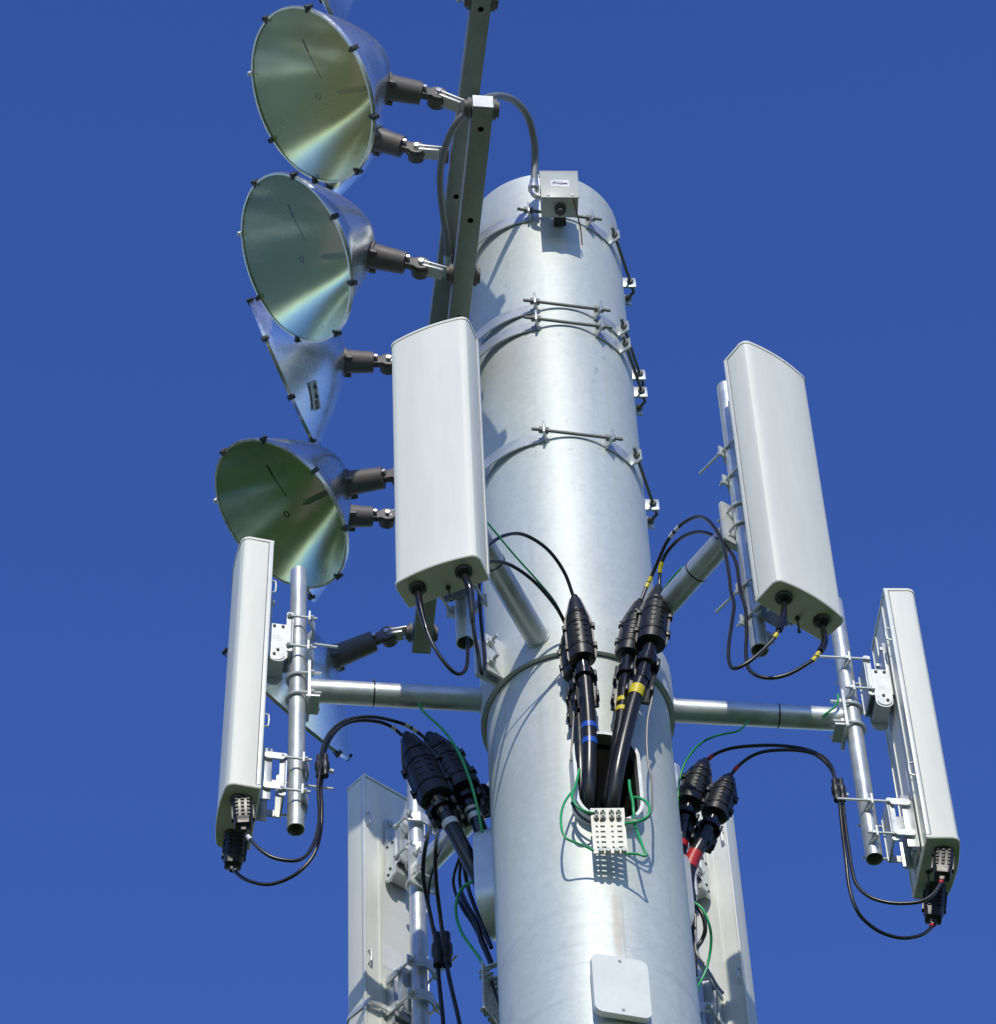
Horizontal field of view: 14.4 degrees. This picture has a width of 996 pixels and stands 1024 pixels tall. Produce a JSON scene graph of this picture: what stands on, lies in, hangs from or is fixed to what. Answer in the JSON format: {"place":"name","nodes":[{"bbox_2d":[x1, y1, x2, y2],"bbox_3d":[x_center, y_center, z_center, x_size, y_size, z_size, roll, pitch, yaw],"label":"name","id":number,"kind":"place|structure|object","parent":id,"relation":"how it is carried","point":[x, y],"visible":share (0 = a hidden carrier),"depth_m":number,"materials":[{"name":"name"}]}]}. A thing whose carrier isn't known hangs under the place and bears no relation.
{"place":"outdoors","nodes":[
{"label":"outdoors","id":0,"kind":"place"},
{"bbox_2d":[0,0,995,1023],"label":"sky","id":1,"kind":"structure","parent":0,"point":[810,183],"materials":[{"name":"blue"}]},
{"bbox_3d":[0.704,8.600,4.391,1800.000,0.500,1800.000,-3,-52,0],"label":"ground","id":2,"kind":"structure","parent":0,"visible":0},
{"bbox_2d":[470,174,700,1023],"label":"monopole","id":3,"kind":"object","parent":2,"relation":"on","point":[557,910],"visible":0.77,"depth_m":14.33,"materials":[{"name":"metal"}]},
{"bbox_2d":[412,95,493,653],"bbox_3d":[-0.159,-0.501,16.074,0.153,0.160,2.761,3,-52,-5],"label":"light crossarm","id":4,"kind":"object","parent":3,"relation":"attached to","point":[474,178],"visible":0.42,"depth_m":15.53,"materials":[{"name":"metal"}]},
{"bbox_2d":[213,435,393,588],"bbox_3d":[-0.738,-0.097,16.199,1.008,0.509,0.664,-30,-57,19],"label":"floodlight","id":5,"kind":"object","parent":4,"relation":"attached to","point":[291,498],"visible":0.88,"depth_m":16.43,"materials":[{"name":"silver metal"}]},
{"bbox_2d":[222,623,437,760],"bbox_3d":[-0.702,0.811,16.814,0.924,0.644,0.612,-3,-52,0],"label":"floodlight","id":6,"kind":"object","parent":4,"relation":"attached to","point":[329,663],"visible":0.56,"depth_m":16.73,"materials":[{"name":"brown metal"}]},
{"bbox_2d":[237,171,480,342],"bbox_3d":[-0.623,-0.934,15.778,0.938,0.569,0.683,24,-57,-19],"label":"floodlight","id":7,"kind":"object","parent":4,"relation":"attached to","point":[314,254],"visible":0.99,"depth_m":15.90,"materials":[{"name":"silver metal"}]},
{"bbox_2d":[247,3,499,183],"bbox_3d":[-0.522,-1.664,15.127,0.934,0.572,0.692,-15,-53,9],"label":"floodlight","id":8,"kind":"object","parent":4,"relation":"attached to","point":[325,86],"visible":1,"depth_m":15.36,"materials":[{"name":"silver metal"}]},
{"bbox_2d":[438,809,474,887],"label":"feeder cable","id":9,"kind":"object","parent":3,"relation":"attached to","point":[456,835],"visible":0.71,"depth_m":14.04,"materials":[{"name":"black rubber"}]},
{"bbox_2d":[400,731,464,831],"bbox_3d":[-0.234,0.965,14.278,0.227,0.465,0.132,15,-54,-14],"label":"connector boot","id":10,"kind":"object","parent":9,"relation":"attached to","point":[425,775],"visible":1,"depth_m":14.21,"materials":[{"name":"black plastic"}]},
{"bbox_2d":[232,719,402,885],"bbox_3d":[-0.630,1.007,14.021,0.618,0.935,0.152,5,-52,-6],"label":"jumper cable","id":11,"kind":"object","parent":10,"relation":"attached to","point":[316,848],"visible":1,"depth_m":13.79,"materials":[{"name":"black rubber"}]},
{"bbox_2d":[421,822,445,1023],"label":"jumper cable","id":12,"kind":"object","parent":10,"relation":"hanging from","point":[430,916],"visible":0.86,"depth_m":14.59,"materials":[{"name":"black rubber"}]},
{"bbox_2d":[427,835,447,929],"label":"jumper cable","id":13,"kind":"object","parent":10,"relation":"attached to","point":[438,855],"visible":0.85,"depth_m":14.63,"materials":[{"name":"black rubber"}]},
{"bbox_2d":[433,830,461,1023],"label":"jumper cable","id":14,"kind":"object","parent":10,"relation":"hanging from","point":[441,924],"visible":0.9,"depth_m":14.52,"materials":[{"name":"black rubber"}]},
{"bbox_2d":[452,857,476,934],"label":"jumper cable","id":15,"kind":"object","parent":9,"relation":"hanging from","point":[455,893],"visible":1,"depth_m":14.09,"materials":[{"name":"black rubber"}]},
{"bbox_2d":[454,880,481,963],"bbox_3d":[-0.091,1.445,13.819,0.147,0.440,0.060,-25,-55,16],"label":"earth wire","id":16,"kind":"object","parent":9,"relation":"attached to","point":[465,885],"visible":0.81,"depth_m":13.89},
{"bbox_2d":[462,865,493,949],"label":"jumper cable","id":17,"kind":"object","parent":9,"relation":"attached to","point":[477,913],"visible":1,"depth_m":13.91,"materials":[{"name":"black rubber"}]},
{"bbox_2d":[428,0,491,324],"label":"light crossarm","id":18,"kind":"object","parent":3,"relation":"attached to","point":[479,12],"visible":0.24,"depth_m":16.32,"materials":[{"name":"metal"}]},
{"bbox_2d":[246,297,391,444],"bbox_3d":[-0.733,-0.528,16.896,0.952,0.692,0.530,20,-55,-17],"label":"floodlight","id":19,"kind":"object","parent":18,"relation":"attached to","point":[311,375],"visible":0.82,"depth_m":16.65,"materials":[{"name":"silver metal"}]},
{"bbox_2d":[307,504,394,602],"bbox_3d":[-0.796,0.130,17.469,0.884,0.692,0.539,20,-56,-17],"label":"floodlight","id":20,"kind":"object","parent":18,"relation":"attached to","point":[360,516],"visible":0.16,"depth_m":17.48,"materials":[{"name":"grey metal"}]},
{"bbox_2d":[324,114,448,194],"bbox_3d":[-0.633,-1.580,16.587,0.963,0.692,0.550,18,-55,-16],"label":"floodlight","id":21,"kind":"object","parent":18,"relation":"attached to","point":[388,142],"visible":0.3,"depth_m":16.39,"materials":[{"name":"silver metal"}]},
{"bbox_2d":[319,0,498,20],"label":"floodlight","id":22,"kind":"object","parent":18,"relation":"attached to","point":[340,9],"visible":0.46,"depth_m":15.99,"materials":[{"name":"silver metal"}]},
{"bbox_2d":[436,111,465,265],"bbox_3d":[-0.202,-1.357,16.414,0.125,0.095,0.827,4,-52,-6],"label":"conduit","id":23,"kind":"object","parent":18,"relation":"attached to","point":[448,253],"visible":0.91,"depth_m":16.40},
{"bbox_2d":[458,861,487,944],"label":"jumper cable","id":24,"kind":"object","parent":3,"relation":"attached to","point":[459,875],"visible":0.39,"depth_m":14.37,"materials":[{"name":"black rubber"}]},
{"bbox_2d":[464,804,487,832],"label":"feeder cable","id":25,"kind":"object","parent":3,"relation":"attached to","point":[470,810],"visible":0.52,"depth_m":14.14,"materials":[{"name":"black rubber"}]},
{"bbox_2d":[424,731,489,828],"bbox_3d":[-0.152,0.960,14.320,0.230,0.455,0.137,-3,-52,0],"label":"connector boot","id":26,"kind":"object","parent":25,"relation":"attached to","point":[449,760],"visible":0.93,"depth_m":14.26,"materials":[{"name":"black plastic"}]},
{"bbox_2d":[459,891,493,964],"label":"jumper cable","id":27,"kind":"object","parent":3,"relation":"attached to","point":[474,919],"visible":1,"depth_m":13.85,"materials":[{"name":"black rubber"}]},
{"bbox_2d":[475,783,490,818],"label":"connector boot","id":28,"kind":"object","parent":3,"relation":"attached to","point":[484,788],"visible":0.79,"depth_m":14.26,"materials":[{"name":"black plastic"}]},
{"bbox_2d":[479,961,499,1023],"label":"earth bar","id":29,"kind":"object","parent":3,"relation":"attached to","point":[490,1008],"visible":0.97,"depth_m":13.53,"materials":[{"name":"silver metal"}]},
{"bbox_2d":[490,981,498,1005],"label":"jumper cable","id":30,"kind":"object","parent":3,"relation":"attached to","point":[494,991],"visible":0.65,"depth_m":13.51,"materials":[{"name":"black rubber"}]},
{"bbox_2d":[478,202,635,305],"bbox_3d":[0.207,-0.992,16.665,0.752,0.066,0.736,-3,-52,0],"label":"pole strap","id":31,"kind":"object","parent":3,"relation":"attached to","point":[590,218],"visible":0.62,"depth_m":16.51,"materials":[{"name":"metal"}]},
{"bbox_2d":[539,171,582,244],"bbox_3d":[0.260,-1.261,16.336,0.166,0.282,0.198,-3,-52,0],"label":"junction box","id":32,"kind":"object","parent":3,"relation":"attached to","point":[559,193],"visible":1,"depth_m":16.29,"materials":[{"name":"paint"}]},
{"bbox_2d":[483,92,540,199],"bbox_3d":[0.069,-1.575,16.357,0.126,0.331,0.535,-24,-55,16],"label":"conduit","id":33,"kind":"object","parent":32,"relation":"attached to","point":[533,185],"visible":0.88,"depth_m":16.46,"materials":[{"name":"grey plastic"}]},
{"bbox_2d":[476,293,645,398],"bbox_3d":[0.229,-0.583,16.141,0.752,0.066,0.736,-3,-52,0],"label":"pole strap","id":34,"kind":"object","parent":3,"relation":"attached to","point":[621,329],"visible":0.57,"depth_m":15.97,"materials":[{"name":"metal"}]},
{"bbox_2d":[479,310,647,415],"bbox_3d":[0.232,-0.509,16.046,0.752,0.066,0.736,-3,-52,0],"label":"pole strap","id":35,"kind":"object","parent":3,"relation":"attached to","point":[623,346],"visible":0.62,"depth_m":15.89,"materials":[{"name":"metal"}]},
{"bbox_2d":[557,634,576,727],"bbox_3d":[0.270,0.577,14.000,0.111,0.460,0.103,-3,-52,0],"label":"connector boot","id":36,"kind":"object","parent":3,"relation":"attached to","point":[566,668],"visible":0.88,"depth_m":13.99,"materials":[{"name":"black plastic"}]},
{"bbox_2d":[484,421,659,528],"bbox_3d":[0.257,-0.048,15.455,0.752,0.066,0.736,-3,-52,0],"label":"pole strap","id":37,"kind":"object","parent":3,"relation":"attached to","point":[610,438],"visible":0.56,"depth_m":15.29,"materials":[{"name":"metal"}]},
{"bbox_2d":[570,711,574,760],"bbox_3d":[0.262,0.784,13.760,0.014,0.218,0.048,23,-56,-19],"label":"ground lead","id":38,"kind":"object","parent":3,"relation":"attached to","point":[573,716],"visible":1,"depth_m":13.77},
{"bbox_2d":[474,613,674,751],"bbox_3d":[0.286,0.748,14.528,0.723,0.212,0.802,-3,-52,0],"label":"mounting collar","id":39,"kind":"object","parent":3,"relation":"attached to","point":[510,656],"visible":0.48,"depth_m":14.32,"materials":[{"name":"metal"}]},
{"bbox_2d":[285,566,482,835],"bbox_3d":[-0.419,0.690,14.416,0.723,1.442,0.130,3,-52,-5],"label":"antenna mount","id":40,"kind":"object","parent":39,"relation":"attached to","point":[307,696],"visible":1,"depth_m":14.40,"materials":[{"name":"metal"}]},
{"bbox_2d":[215,536,337,849],"bbox_3d":[-0.790,0.682,14.360,0.415,1.469,0.312,7,-53,-6],"label":"panel antenna","id":41,"kind":"object","parent":40,"relation":"attached to","point":[260,644],"visible":0.94,"depth_m":14.20,"materials":[{"name":"white plastic"}]},
{"bbox_2d":[221,831,247,872],"bbox_3d":[-0.924,1.194,13.807,0.090,0.166,0.074,4,-52,-6],"label":"cable plug","id":42,"kind":"object","parent":41,"relation":"attached to","point":[234,850],"visible":1,"depth_m":13.79,"materials":[{"name":"black plastic"}]},
{"bbox_2d":[231,796,254,832],"bbox_3d":[-0.889,1.055,13.711,0.086,0.147,0.074,-3,-52,0],"label":"cable plug","id":43,"kind":"object","parent":41,"relation":"attached to","point":[242,814],"visible":1,"depth_m":13.69,"materials":[{"name":"silver plastic"}]},
{"bbox_2d":[315,753,333,778],"bbox_3d":[-0.619,0.920,14.028,0.066,0.110,0.072,-3,-52,0],"label":"cable hanger","id":44,"kind":"object","parent":40,"relation":"hanging from","point":[326,769],"visible":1,"depth_m":14.00,"materials":[{"name":"black plastic"}]},
{"bbox_2d":[244,715,425,862],"bbox_3d":[-0.555,0.979,13.991,0.699,0.969,0.083,18,-55,-15],"label":"jumper cable","id":45,"kind":"object","parent":44,"relation":"hanging from","point":[313,844],"visible":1,"depth_m":13.93,"materials":[{"name":"black rubber"}]},
{"bbox_2d":[418,703,483,833],"bbox_3d":[-0.124,0.968,14.153,0.326,0.771,0.103,26,-57,-21],"label":"earth wire","id":46,"kind":"object","parent":40,"relation":"attached to","point":[462,761],"visible":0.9,"depth_m":14.15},
{"bbox_2d":[405,779,488,1023],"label":"antenna mount","id":47,"kind":"object","parent":39,"relation":"attached to","point":[418,946],"visible":0.52,"depth_m":14.86,"materials":[{"name":"metal"}]},
{"bbox_2d":[347,773,457,1023],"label":"panel antenna","id":48,"kind":"object","parent":47,"relation":"attached to","point":[381,960],"visible":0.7,"depth_m":14.95,"materials":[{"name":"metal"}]},
{"bbox_2d":[431,931,452,968],"bbox_3d":[-0.205,1.625,14.514,0.079,0.165,0.079,-3,-52,0],"label":"cable hanger","id":49,"kind":"object","parent":47,"relation":"hanging from","point":[437,954],"visible":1,"depth_m":14.47,"materials":[{"name":"black plastic"}]},
{"bbox_2d":[455,530,549,649],"bbox_3d":[-0.003,0.224,14.069,0.130,1.442,0.724,-21,-54,13],"label":"antenna mount","id":50,"kind":"object","parent":39,"relation":"attached to","point":[519,608],"visible":0.29,"depth_m":14.11,"materials":[{"name":"metal"}]},
{"bbox_2d":[391,317,489,618],"bbox_3d":[-0.158,-0.079,13.904,0.312,1.469,0.415,-20,-54,13],"label":"panel antenna","id":51,"kind":"object","parent":50,"relation":"attached to","point":[441,535],"visible":0.98,"depth_m":13.71,"materials":[{"name":"white plastic"}]},
{"bbox_2d":[414,532,573,675],"bbox_3d":[0.014,0.348,13.638,0.068,1.124,0.819,-38,-60,24],"label":"jumper cable","id":52,"kind":"object","parent":51,"relation":"attached to","point":[419,603],"visible":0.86,"depth_m":13.25,"materials":[{"name":"black rubber"}]},
{"bbox_2d":[461,560,564,675],"bbox_3d":[0.040,0.422,13.571,0.104,0.913,0.801,-24,-55,15],"label":"jumper cable","id":53,"kind":"object","parent":51,"relation":"hanging from","point":[467,582],"visible":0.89,"depth_m":13.25,"materials":[{"name":"black rubber"}]},
{"bbox_2d":[487,521,559,608],"bbox_3d":[0.103,0.199,14.044,0.038,0.108,0.514,-30,-57,20],"label":"earth wire","id":54,"kind":"object","parent":50,"relation":"attached to","point":[515,556],"visible":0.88,"depth_m":13.99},
{"bbox_2d":[674,763,706,1023],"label":"antenna mount","id":55,"kind":"object","parent":39,"relation":"attached to","point":[700,989],"visible":0.12,"depth_m":14.81,"materials":[{"name":"metal"}]},
{"bbox_2d":[688,811,757,1023],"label":"panel antenna","id":56,"kind":"object","parent":55,"relation":"attached to","point":[720,899],"visible":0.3,"depth_m":15.00,"materials":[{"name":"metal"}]},
{"bbox_2d":[661,381,768,656],"bbox_3d":[0.690,0.214,14.180,0.130,1.520,0.724,27,-58,-22],"label":"antenna mount","id":57,"kind":"object","parent":39,"relation":"attached to","point":[692,576],"visible":0.56,"depth_m":14.05,"materials":[{"name":"metal"}]},
{"bbox_2d":[663,567,682,588],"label":"earth wire","id":58,"kind":"object","parent":57,"relation":"attached to","point":[673,576],"visible":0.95,"depth_m":14.30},
{"bbox_2d":[699,341,842,643],"bbox_3d":[0.926,0.009,13.967,0.312,1.469,0.415,31,-59,-24],"label":"panel antenna","id":59,"kind":"object","parent":57,"relation":"attached to","point":[787,533],"visible":0.95,"depth_m":13.78,"materials":[{"name":"white plastic"}]},
{"bbox_2d":[640,515,786,669],"bbox_3d":[0.694,0.326,13.719,0.165,1.252,0.747,27,-58,-21],"label":"jumper cable","id":60,"kind":"object","parent":59,"relation":"attached to","point":[781,624],"visible":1,"depth_m":13.54,"materials":[{"name":"black rubber"}]},
{"bbox_2d":[657,530,828,679],"bbox_3d":[0.791,0.325,13.731,0.700,1.176,0.186,-37,-59,24],"label":"jumper cable","id":61,"kind":"object","parent":59,"relation":"attached to","point":[822,647],"visible":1,"depth_m":13.41,"materials":[{"name":"black rubber"}]},
{"bbox_2d":[673,597,882,865],"bbox_3d":[1.001,0.772,14.538,0.723,1.442,0.130,3,-52,-5],"label":"antenna mount","id":62,"kind":"object","parent":39,"relation":"attached to","point":[842,721],"visible":0.93,"depth_m":14.52,"materials":[{"name":"metal"}]},
{"bbox_2d":[677,720,748,804],"bbox_3d":[0.779,0.934,14.375,0.322,0.436,0.062,-20,-54,13],"label":"earth wire","id":63,"kind":"object","parent":62,"relation":"attached to","point":[705,740],"visible":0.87,"depth_m":14.45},
{"bbox_2d":[823,694,839,716],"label":"earth wire","id":64,"kind":"object","parent":62,"relation":"attached to","point":[832,708],"visible":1,"depth_m":14.54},
{"bbox_2d":[831,778,848,802],"bbox_3d":[1.236,1.019,14.216,0.066,0.110,0.072,-3,-52,0],"label":"cable hanger","id":65,"kind":"object","parent":62,"relation":"hanging from","point":[840,787],"visible":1,"depth_m":14.19,"materials":[{"name":"black plastic"}]},
{"bbox_2d":[818,588,959,898],"bbox_3d":[1.406,0.853,14.499,0.415,1.469,0.312,3,-52,-5],"label":"panel antenna","id":66,"kind":"object","parent":62,"relation":"attached to","point":[894,686],"visible":0.97,"depth_m":14.41,"materials":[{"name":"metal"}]},
{"bbox_2d":[707,744,933,939],"bbox_3d":[1.156,1.146,14.134,0.749,1.008,0.168,0,-52,-3],"label":"jumper cable","id":67,"kind":"object","parent":66,"relation":"attached to","point":[851,896],"visible":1,"depth_m":14.00,"materials":[{"name":"black rubber"}]},
{"bbox_2d":[730,748,943,905],"bbox_3d":[1.204,1.125,14.107,0.708,0.914,0.061,-10,-52,6],"label":"jumper cable","id":68,"kind":"object","parent":66,"relation":"attached to","point":[855,882],"visible":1,"depth_m":13.99,"materials":[{"name":"black rubber"}]},
{"bbox_2d":[922,882,946,926],"bbox_3d":[1.550,1.394,13.960,0.102,0.203,0.069,-3,-52,0],"label":"cable plug","id":69,"kind":"object","parent":66,"relation":"attached to","point":[934,909],"visible":0.85,"depth_m":13.93,"materials":[{"name":"black plastic"}]},
{"bbox_2d":[931,846,954,882],"bbox_3d":[1.569,1.246,13.874,0.094,0.157,0.068,-3,-52,0],"label":"cable plug","id":70,"kind":"object","parent":66,"relation":"attached to","point":[942,862],"visible":1,"depth_m":13.85,"materials":[{"name":"silver plastic"}]},
{"bbox_2d":[571,698,581,799],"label":"feeder cable","id":71,"kind":"object","parent":3,"relation":"attached to","point":[577,737],"visible":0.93,"depth_m":13.74,"materials":[{"name":"black rubber"}]},
{"bbox_2d":[578,675,597,809],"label":"feeder cable","id":72,"kind":"object","parent":3,"relation":"attached to","point":[589,743],"visible":0.9,"depth_m":13.66,"materials":[{"name":"black rubber"}]},
{"bbox_2d":[562,594,599,709],"bbox_3d":[0.294,0.489,14.000,0.123,0.510,0.134,-3,-52,0],"label":"connector boot","id":73,"kind":"object","parent":72,"relation":"attached to","point":[580,646],"visible":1,"depth_m":13.98,"materials":[{"name":"black plastic"}]},
{"bbox_2d":[590,808,627,854],"bbox_3d":[0.377,1.108,13.368,0.116,0.228,0.115,-3,-52,0],"label":"earth bar","id":74,"kind":"object","parent":3,"relation":"attached to","point":[610,826],"visible":1,"depth_m":13.35,"materials":[{"name":"silver metal"}]},
{"bbox_2d":[560,785,593,851],"bbox_3d":[0.258,1.033,13.410,0.114,0.371,0.049,13,-54,-12],"label":"earth wire","id":75,"kind":"object","parent":74,"relation":"attached to","point":[562,831],"visible":1,"depth_m":13.30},
{"bbox_2d":[571,802,590,823],"bbox_3d":[0.288,1.027,13.441,0.082,0.142,0.016,-19,-54,12],"label":"ground lead","id":76,"kind":"object","parent":74,"relation":"attached to","point":[579,814],"visible":1,"depth_m":13.43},
{"bbox_2d":[571,768,593,813],"bbox_3d":[0.286,0.942,13.499,0.052,0.264,0.071,-30,-57,20],"label":"earth wire","id":77,"kind":"object","parent":74,"relation":"attached to","point":[572,795],"visible":1,"depth_m":13.44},
{"bbox_2d":[624,824,647,856],"bbox_3d":[0.462,1.109,13.316,0.078,0.195,0.031,-3,-52,0],"label":"earth wire","id":78,"kind":"object","parent":74,"relation":"attached to","point":[645,854],"visible":1,"depth_m":13.25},
{"bbox_2d":[624,796,650,824],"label":"earth wire","id":79,"kind":"object","parent":74,"relation":"attached to","point":[646,816],"visible":1,"depth_m":13.37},
{"bbox_2d":[600,682,625,807],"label":"feeder cable","id":80,"kind":"object","parent":3,"relation":"attached to","point":[620,704],"visible":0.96,"depth_m":13.75,"materials":[{"name":"black rubber"}]},
{"bbox_2d":[610,598,642,711],"bbox_3d":[0.465,0.509,14.082,0.168,0.562,0.091,-21,-54,14],"label":"connector boot","id":81,"kind":"object","parent":80,"relation":"attached to","point":[627,650],"visible":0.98,"depth_m":14.06,"materials":[{"name":"black plastic"}]},
{"bbox_2d":[590,954,651,1022],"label":"cover plate","id":82,"kind":"object","parent":3,"relation":"attached to","point":[620,987],"visible":1,"depth_m":12.82,"materials":[{"name":"metal"}]},
{"bbox_2d":[604,673,647,807],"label":"feeder cable","id":83,"kind":"object","parent":3,"relation":"attached to","point":[636,691],"visible":0.94,"depth_m":13.67,"materials":[{"name":"black rubber"}]},
{"bbox_2d":[624,584,672,704],"bbox_3d":[0.531,0.468,14.069,0.206,0.571,0.104,-24,-55,16],"label":"connector boot","id":84,"kind":"object","parent":83,"relation":"attached to","point":[652,632],"visible":1,"depth_m":14.04,"materials":[{"name":"black plastic"}]},
{"bbox_2d":[625,692,653,821],"bbox_3d":[0.494,0.860,13.642,0.144,0.658,0.046,-8,-52,4],"label":"ground lead","id":85,"kind":"object","parent":84,"relation":"hanging from","point":[647,724],"visible":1,"depth_m":13.67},
{"bbox_2d":[628,779,634,818],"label":"earth wire","id":86,"kind":"object","parent":3,"relation":"attached to","point":[632,799],"visible":1,"depth_m":13.46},
{"bbox_2d":[680,817,690,854],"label":"feeder cable","id":87,"kind":"object","parent":3,"relation":"attached to","point":[685,828],"visible":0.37,"depth_m":14.24,"materials":[{"name":"black rubber"}]},
{"bbox_2d":[677,758,712,841],"bbox_3d":[0.703,1.040,14.392,0.186,0.383,0.107,-3,-52,0],"label":"connector boot","id":88,"kind":"object","parent":87,"relation":"attached to","point":[696,779],"visible":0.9,"depth_m":14.37,"materials":[{"name":"black plastic"}]},
{"bbox_2d":[691,889,697,976],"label":"jumper cable","id":89,"kind":"object","parent":3,"relation":"attached to","point":[693,934],"visible":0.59,"depth_m":13.87,"materials":[{"name":"black rubber"}]},
{"bbox_2d":[686,828,713,896],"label":"feeder cable","id":90,"kind":"object","parent":3,"relation":"attached to","point":[698,847],"visible":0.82,"depth_m":14.16,"materials":[{"name":"black rubber"}]},
{"bbox_2d":[694,908,704,964],"bbox_3d":[0.707,1.496,13.902,0.041,0.265,0.020,28,-58,-22],"label":"ground lead","id":91,"kind":"object","parent":90,"relation":"hanging from","point":[700,959],"visible":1,"depth_m":13.87,"materials":[{"name":"grey rubber"}]},
{"bbox_2d":[694,900,706,950],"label":"jumper cable","id":92,"kind":"object","parent":90,"relation":"hanging from","point":[703,936],"visible":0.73,"depth_m":13.91,"materials":[{"name":"black rubber"}]},
{"bbox_2d":[689,773,738,853],"bbox_3d":[0.780,1.087,14.333,0.199,0.358,0.099,-14,-53,9],"label":"connector boot","id":93,"kind":"object","parent":90,"relation":"attached to","point":[719,801],"visible":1,"depth_m":14.30,"materials":[{"name":"black plastic"}]},
{"bbox_2d":[694,901,712,988],"bbox_3d":[0.707,1.540,13.806,0.101,0.459,0.137,-3,-52,0],"label":"earth wire","id":94,"kind":"object","parent":3,"relation":"attached to","point":[711,943],"visible":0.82,"depth_m":13.85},
{"bbox_2d":[697,959,723,993],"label":"jumper cable","id":95,"kind":"object","parent":3,"relation":"attached to","point":[712,978],"visible":0.8,"depth_m":14.22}
]}

